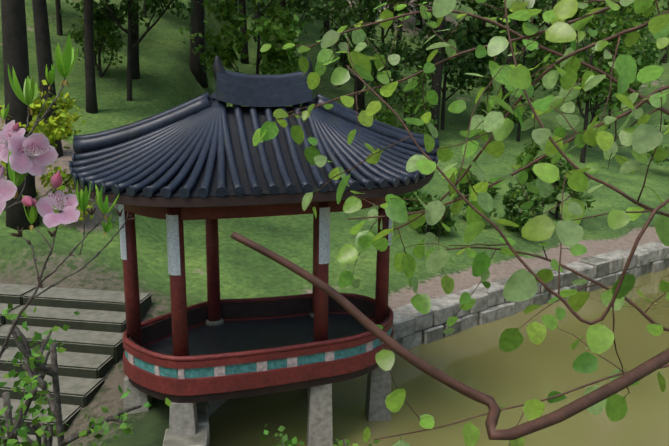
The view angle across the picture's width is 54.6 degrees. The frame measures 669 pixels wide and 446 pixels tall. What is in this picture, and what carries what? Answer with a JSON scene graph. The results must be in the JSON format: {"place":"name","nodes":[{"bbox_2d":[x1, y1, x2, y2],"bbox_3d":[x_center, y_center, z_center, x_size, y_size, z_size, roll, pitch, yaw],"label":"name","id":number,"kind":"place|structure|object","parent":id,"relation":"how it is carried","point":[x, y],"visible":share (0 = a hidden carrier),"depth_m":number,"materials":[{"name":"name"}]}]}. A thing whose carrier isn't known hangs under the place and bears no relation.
{"place":"outdoors","nodes":[
{"label":"outdoors","id":0,"kind":"place"},
{"bbox_2d":[0,0,668,445],"bbox_3d":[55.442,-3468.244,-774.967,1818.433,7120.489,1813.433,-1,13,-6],"label":"ground","id":1,"kind":"structure","parent":0,"point":[166,80],"depth_m":18.40,"materials":[{"name":"green plant"}]},
{"bbox_2d":[1,0,39,229],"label":"tree trunk","id":2,"kind":"object","parent":1,"relation":"on","point":[14,37],"visible":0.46,"depth_m":13.41,"materials":[{"name":"brown plant"}]},
{"bbox_2d":[0,428,45,445],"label":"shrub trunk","id":3,"kind":"object","parent":1,"relation":"on","point":[39,432],"visible":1,"depth_m":2.71,"materials":[{"name":"green plant"}]},
{"bbox_2d":[0,80,94,224],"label":"shrub","id":4,"kind":"object","parent":1,"relation":"on","point":[57,127],"visible":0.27,"depth_m":14.08,"materials":[{"name":"yellow plant"}]},
{"bbox_2d":[32,0,62,157],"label":"tree trunk","id":5,"kind":"object","parent":1,"relation":"on","point":[42,37],"visible":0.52,"depth_m":17.05,"materials":[{"name":"brown plant"}]},
{"bbox_2d":[0,351,96,445],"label":"shrub","id":6,"kind":"object","parent":1,"relation":"on","point":[11,430],"visible":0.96,"depth_m":3.27,"materials":[{"name":"green plant"}]},
{"bbox_2d":[55,0,72,35],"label":"tree trunk","id":7,"kind":"object","parent":1,"relation":"on","point":[58,19],"visible":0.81,"depth_m":27.37,"materials":[{"name":"brown plant"}]},
{"bbox_2d":[0,34,135,357],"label":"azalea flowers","id":8,"kind":"object","parent":1,"relation":"on","point":[23,156],"visible":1,"depth_m":0.88,"materials":[{"name":"pink plant"}]},
{"bbox_2d":[0,283,151,445],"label":"stone steps","id":9,"kind":"structure","parent":1,"relation":"on","point":[90,356],"depth_m":10.88,"materials":[{"name":"grey stone"}]},
{"bbox_2d":[0,303,170,445],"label":"shrub","id":10,"kind":"object","parent":1,"relation":"on","point":[54,410],"visible":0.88,"depth_m":3.72,"materials":[{"name":"green plant"}]},
{"bbox_2d":[84,0,97,113],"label":"tree trunk","id":11,"kind":"object","parent":1,"relation":"on","point":[91,95],"visible":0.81,"depth_m":20.89,"materials":[{"name":"brown plant"}]},
{"bbox_2d":[68,1,126,76],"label":"tree","id":12,"kind":"object","parent":1,"relation":"on","point":[102,34],"visible":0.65,"depth_m":24.08,"materials":[{"name":"green plant"}]},
{"bbox_2d":[60,0,199,100],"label":"tree","id":13,"kind":"object","parent":1,"relation":"on","point":[129,7],"visible":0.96,"depth_m":22.76,"materials":[{"name":"green plant"}]},
{"bbox_2d":[132,0,139,78],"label":"tree trunk","id":14,"kind":"object","parent":1,"relation":"on","point":[135,62],"visible":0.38,"depth_m":24.92,"materials":[{"name":"brown plant"}]},
{"bbox_2d":[143,0,146,17],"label":"tree trunk","id":15,"kind":"object","parent":1,"relation":"on","point":[144,12],"visible":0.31,"depth_m":32.33,"materials":[{"name":"brown plant"}]},
{"bbox_2d":[189,0,207,87],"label":"tree trunk","id":16,"kind":"object","parent":1,"relation":"on","point":[197,19],"visible":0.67,"depth_m":28.45,"materials":[{"name":"brown plant"}]},
{"bbox_2d":[179,0,306,77],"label":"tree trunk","id":17,"kind":"object","parent":1,"relation":"on","point":[276,60],"visible":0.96,"depth_m":23.83,"materials":[{"name":"green plant"}]},
{"bbox_2d":[239,0,248,63],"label":"tree trunk","id":18,"kind":"object","parent":1,"relation":"on","point":[243,11],"visible":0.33,"depth_m":36.05,"materials":[{"name":"brown plant"}]},
{"bbox_2d":[118,197,393,445],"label":"pavilion","id":19,"kind":"structure","parent":1,"relation":"on","point":[182,357],"depth_m":9.05,"materials":[{"name":"red wood"}]},
{"bbox_2d":[68,56,438,197],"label":"pavilion roof","id":20,"kind":"structure","parent":19,"relation":"on","point":[202,146],"depth_m":8.43,"materials":[{"name":"black tile"}]},
{"bbox_2d":[73,170,434,207],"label":"pavilion eaves","id":21,"kind":"object","parent":20,"relation":"attached to","point":[211,201],"visible":0.15,"depth_m":7.63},
{"bbox_2d":[215,0,322,28],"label":"leaves","id":22,"kind":"object","parent":1,"relation":"on","point":[299,4],"visible":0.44,"depth_m":34.79,"materials":[{"name":"green plant"}]},
{"bbox_2d":[260,423,303,445],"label":"shrub","id":23,"kind":"object","parent":1,"relation":"on","point":[284,440],"visible":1,"depth_m":3.46,"materials":[{"name":"green plant"}]},
{"bbox_2d":[253,15,320,77],"bbox_3d":[-2.309,-8.309,32.525,3.531,3.944,3.605,-1,13,-6],"label":"tree","id":24,"kind":"object","parent":1,"relation":"on","point":[301,29],"visible":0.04,"depth_m":32.60,"materials":[{"name":"green plant"}]},
{"bbox_2d":[324,15,331,63],"bbox_3d":[-0.965,-18.495,38.615,8.927,18.202,7.408,-1,13,-6],"label":"tree trunk","id":25,"kind":"object","parent":1,"relation":"on","point":[327,24],"visible":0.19,"depth_m":39.70,"materials":[{"name":"brown plant"}]},
{"bbox_2d":[332,438,379,445],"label":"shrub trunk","id":26,"kind":"object","parent":1,"relation":"on","point":[345,442],"visible":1,"depth_m":3.86,"materials":[{"name":"green plant"}]},
{"bbox_2d":[304,0,420,111],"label":"tree","id":27,"kind":"object","parent":1,"relation":"on","point":[326,7],"visible":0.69,"depth_m":26.65,"materials":[{"name":"green plant"}]},
{"bbox_2d":[357,0,430,112],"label":"tree trunk","id":28,"kind":"object","parent":1,"relation":"on","point":[360,99],"visible":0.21,"depth_m":31.41,"materials":[{"name":"brown plant"}]},
{"bbox_2d":[395,19,402,67],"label":"tree trunk","id":29,"kind":"object","parent":1,"relation":"on","point":[401,27],"visible":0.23,"depth_m":42.04,"materials":[{"name":"brown plant"}]},
{"bbox_2d":[361,63,441,133],"bbox_3d":[3.242,-4.791,27.547,3.199,3.818,3.149,9,15,31],"label":"shrub","id":30,"kind":"object","parent":1,"relation":"on","point":[386,118],"visible":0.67,"depth_m":26.95,"materials":[{"name":"green plant"}]},
{"bbox_2d":[333,0,471,102],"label":"tree","id":31,"kind":"object","parent":1,"relation":"on","point":[405,10],"visible":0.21,"depth_m":32.66,"materials":[{"name":"green plant"}]},
{"bbox_2d":[395,186,423,210],"bbox_3d":[2.290,-0.908,19.622,1.190,1.873,1.813,-1,13,-6],"label":"shrub","id":32,"kind":"object","parent":1,"relation":"on","point":[411,196],"visible":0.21,"depth_m":19.27,"materials":[{"name":"green plant"}]},
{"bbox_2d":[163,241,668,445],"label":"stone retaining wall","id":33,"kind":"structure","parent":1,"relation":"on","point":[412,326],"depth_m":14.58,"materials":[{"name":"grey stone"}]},
{"bbox_2d":[415,0,422,28],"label":"tree trunk","id":34,"kind":"object","parent":1,"relation":"on","point":[420,26],"visible":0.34,"depth_m":55.02,"materials":[{"name":"brown plant"}]},
{"bbox_2d":[386,0,459,135],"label":"tree trunk","id":35,"kind":"object","parent":1,"relation":"on","point":[436,77],"visible":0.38,"depth_m":28.08,"materials":[{"name":"brown plant"}]},
{"bbox_2d":[407,191,456,237],"bbox_3d":[2.708,-0.053,17.849,1.388,1.580,1.628,-1,13,-6],"label":"shrub","id":36,"kind":"object","parent":1,"relation":"on","point":[448,221],"visible":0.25,"depth_m":17.82,"materials":[{"name":"green plant"}]},
{"bbox_2d":[377,0,514,129],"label":"tree","id":37,"kind":"object","parent":1,"relation":"on","point":[464,34],"visible":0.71,"depth_m":29.52,"materials":[{"name":"green plant"}]},
{"bbox_2d":[448,170,501,229],"bbox_3d":[4.079,-0.573,19.126,1.322,2.030,1.560,-1,13,-6],"label":"shrub","id":38,"kind":"object","parent":1,"relation":"on","point":[464,188],"visible":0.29,"depth_m":18.72,"materials":[{"name":"green plant"}]},
{"bbox_2d":[481,0,500,28],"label":"tree trunk","id":39,"kind":"object","parent":1,"relation":"on","point":[485,15],"visible":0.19,"depth_m":46.42,"materials":[{"name":"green plant"}]},
{"bbox_2d":[470,51,535,126],"bbox_3d":[8.629,-6.604,32.594,3.072,4.572,3.010,-8,15,-33],"label":"tree","id":40,"kind":"object","parent":1,"relation":"on","point":[501,109],"visible":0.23,"depth_m":32.59,"materials":[{"name":"green plant"}]},
{"bbox_2d":[456,0,550,63],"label":"tree trunk","id":41,"kind":"object","parent":1,"relation":"on","point":[474,4],"visible":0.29,"depth_m":50.00,"materials":[{"name":"plant"}]},
{"bbox_2d":[503,20,516,103],"bbox_3d":[10.295,-15.939,37.787,10.036,18.584,8.166,5,13,18],"label":"tree trunk","id":42,"kind":"object","parent":1,"relation":"on","point":[509,58],"visible":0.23,"depth_m":38.03,"materials":[{"name":"brown plant"}]},
{"bbox_2d":[465,0,570,141],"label":"tree","id":43,"kind":"object","parent":1,"relation":"on","point":[534,54],"visible":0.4,"depth_m":29.62,"materials":[{"name":"green plant"}]},
{"bbox_2d":[500,181,544,231],"bbox_3d":[5.611,-0.259,18.775,1.582,1.919,2.059,6,14,22],"label":"shrub","id":44,"kind":"object","parent":1,"relation":"on","point":[519,217],"visible":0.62,"depth_m":18.59,"materials":[{"name":"green plant"}]},
{"bbox_2d":[515,140,562,192],"bbox_3d":[7.210,-1.847,22.489,1.828,2.861,1.899,6,14,23],"label":"shrub","id":45,"kind":"object","parent":1,"relation":"on","point":[536,150],"visible":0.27,"depth_m":22.37,"materials":[{"name":"green plant"}]},
{"bbox_2d":[517,0,584,62],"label":"tree","id":46,"kind":"object","parent":1,"relation":"on","point":[535,22],"visible":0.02,"depth_m":47.28,"materials":[{"name":"green plant"}]},
{"bbox_2d":[527,158,595,218],"bbox_3d":[7.261,-0.915,20.661,1.857,2.337,2.106,-8,16,-35],"label":"shrub","id":47,"kind":"object","parent":1,"relation":"on","point":[567,166],"visible":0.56,"depth_m":20.23,"materials":[{"name":"green plant"}]},
{"bbox_2d":[536,1,650,162],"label":"tree","id":48,"kind":"object","parent":1,"relation":"on","point":[604,84],"visible":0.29,"depth_m":28.04,"materials":[{"name":"green plant"}]},
{"bbox_2d":[590,2,598,55],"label":"tree trunk","id":49,"kind":"object","parent":1,"relation":"on","point":[591,39],"visible":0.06,"depth_m":48.27,"materials":[{"name":"brown plant"}]},
{"bbox_2d":[535,0,665,147],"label":"tree","id":50,"kind":"object","parent":1,"relation":"on","point":[627,11],"visible":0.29,"depth_m":29.87,"materials":[{"name":"green plant"}]},
{"bbox_2d":[561,0,662,128],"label":"tree","id":51,"kind":"object","parent":1,"relation":"on","point":[645,60],"visible":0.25,"depth_m":35.09,"materials":[{"name":"green plant"}]},
{"bbox_2d":[598,0,668,105],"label":"tree","id":52,"kind":"object","parent":1,"relation":"on","point":[653,45],"visible":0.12,"depth_m":38.51,"materials":[{"name":"green plant"}]},
{"bbox_2d":[647,119,668,169],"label":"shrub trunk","id":53,"kind":"object","parent":1,"relation":"on","point":[666,121],"visible":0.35,"depth_m":28.03,"materials":[{"name":"green plant"}]},
{"bbox_2d":[659,0,668,62],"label":"tree trunk","id":54,"kind":"object","parent":1,"relation":"on","point":[663,60],"visible":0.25,"depth_m":51.19,"materials":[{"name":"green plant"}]},
{"bbox_2d":[209,267,668,445],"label":"pond water","id":55,"kind":"structure","parent":0,"point":[476,358],"depth_m":11.33,"materials":[{"name":"green liquid"}]},
{"bbox_2d":[231,0,668,445],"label":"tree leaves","id":56,"kind":"object","parent":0,"point":[641,137],"visible":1,"depth_m":1.70,"materials":[{"name":"green plant"}]}
]}

